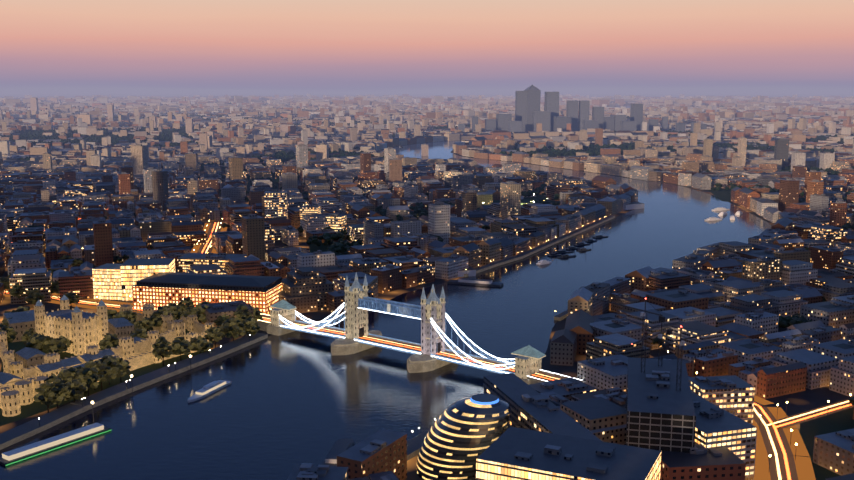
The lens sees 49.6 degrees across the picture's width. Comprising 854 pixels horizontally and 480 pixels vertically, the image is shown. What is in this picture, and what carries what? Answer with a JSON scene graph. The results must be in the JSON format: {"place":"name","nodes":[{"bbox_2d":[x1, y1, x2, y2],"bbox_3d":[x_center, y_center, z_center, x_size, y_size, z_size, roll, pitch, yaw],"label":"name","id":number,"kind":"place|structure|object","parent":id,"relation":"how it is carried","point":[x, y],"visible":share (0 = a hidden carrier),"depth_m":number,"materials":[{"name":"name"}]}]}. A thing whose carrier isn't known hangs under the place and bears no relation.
{"place":"outdoors","nodes":[
{"label":"outdoors","id":0,"kind":"place"},
{"bbox_2d":[0,311,212,425],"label":"lawn","id":1,"kind":"structure","parent":0,"point":[32,409],"depth_m":669.58,"materials":[{"name":"green plant"}]},
{"bbox_2d":[0,295,213,423],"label":"tower of london","id":2,"kind":"structure","parent":1,"relation":"on","point":[26,374],"depth_m":725.67,"materials":[{"name":"beige stone"}]},
{"bbox_2d":[247,176,281,191],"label":"park ground","id":3,"kind":"structure","parent":0,"point":[249,185],"depth_m":2028.02,"materials":[{"name":"green plant"}]},
{"bbox_2d":[265,246,309,260],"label":"road","id":4,"kind":"structure","parent":0,"point":[268,250],"depth_m":1212.51,"materials":[{"name":"grey asphalt"}]},
{"bbox_2d":[309,241,346,252],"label":"park ground","id":5,"kind":"structure","parent":0,"point":[313,247],"depth_m":1227.79,"materials":[{"name":"green plant"}]},
{"bbox_2d":[0,139,770,479],"bbox_3d":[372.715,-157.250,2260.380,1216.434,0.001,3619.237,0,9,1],"label":"river water","id":6,"kind":"structure","parent":0,"point":[280,407],"depth_m":667.33,"materials":[{"name":"blue liquid"}]},
{"bbox_2d":[0,144,853,479],"bbox_3d":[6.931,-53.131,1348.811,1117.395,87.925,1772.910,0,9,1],"label":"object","id":7,"kind":"structure","parent":0,"point":[780,448],"depth_m":586.00,"materials":[{"name":"grey concrete"}]},
{"bbox_2d":[0,93,853,479],"bbox_3d":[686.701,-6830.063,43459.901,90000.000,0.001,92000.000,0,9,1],"label":"ground","id":8,"kind":"structure","parent":0,"point":[802,401],"depth_m":974.07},
{"bbox_2d":[0,255,263,412],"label":"trees","id":9,"kind":"object","parent":8,"relation":"on","point":[70,383],"visible":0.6,"depth_m":725.70,"materials":[{"name":"green plant"}]},
{"bbox_2d":[177,273,581,384],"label":"bridge","id":10,"kind":"structure","parent":8,"relation":"on","point":[432,351],"depth_m":711.65,"materials":[{"name":"grey stone"}]},
{"bbox_2d":[0,94,853,479],"bbox_3d":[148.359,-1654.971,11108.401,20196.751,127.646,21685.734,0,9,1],"label":"city buildings","id":11,"kind":"structure","parent":8,"relation":"on","point":[750,292],"depth_m":1440.67,"materials":[{"name":"grey concrete"}]},
{"bbox_2d":[0,102,853,405],"bbox_3d":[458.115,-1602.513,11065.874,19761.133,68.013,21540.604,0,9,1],"label":"trees","id":12,"kind":"object","parent":8,"relation":"on","point":[342,246],"visible":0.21,"depth_m":2825.01,"materials":[{"name":"green plant"}]},
{"bbox_2d":[30,85,834,479],"bbox_3d":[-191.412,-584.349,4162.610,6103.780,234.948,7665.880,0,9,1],"label":"office buildings","id":13,"kind":"structure","parent":8,"relation":"on","point":[698,429],"depth_m":537.86,"materials":[{"name":"concrete"}]},
{"bbox_2d":[416,393,510,479],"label":"city hall","id":14,"kind":"structure","parent":8,"relation":"on","point":[463,434],"depth_m":481.15,"materials":[{"name":"black glass"}]},
{"bbox_2d":[0,0,853,92],"label":"sky","id":15,"kind":"structure","parent":0,"point":[47,46],"materials":[{"name":"pink"}]},
{"bbox_2d":[477,194,556,209],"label":"park ground","id":16,"kind":"structure","parent":0,"point":[528,199],"depth_m":1767.84,"materials":[{"name":"green plant"}]},
{"bbox_2d":[708,188,845,201],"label":"park ground","id":17,"kind":"structure","parent":0,"point":[723,195],"depth_m":1852.73,"materials":[{"name":"green plant"}]},
{"bbox_2d":[800,407,853,479],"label":"park ground","id":18,"kind":"structure","parent":0,"point":[842,420],"depth_m":570.55,"materials":[{"name":"green plant"}]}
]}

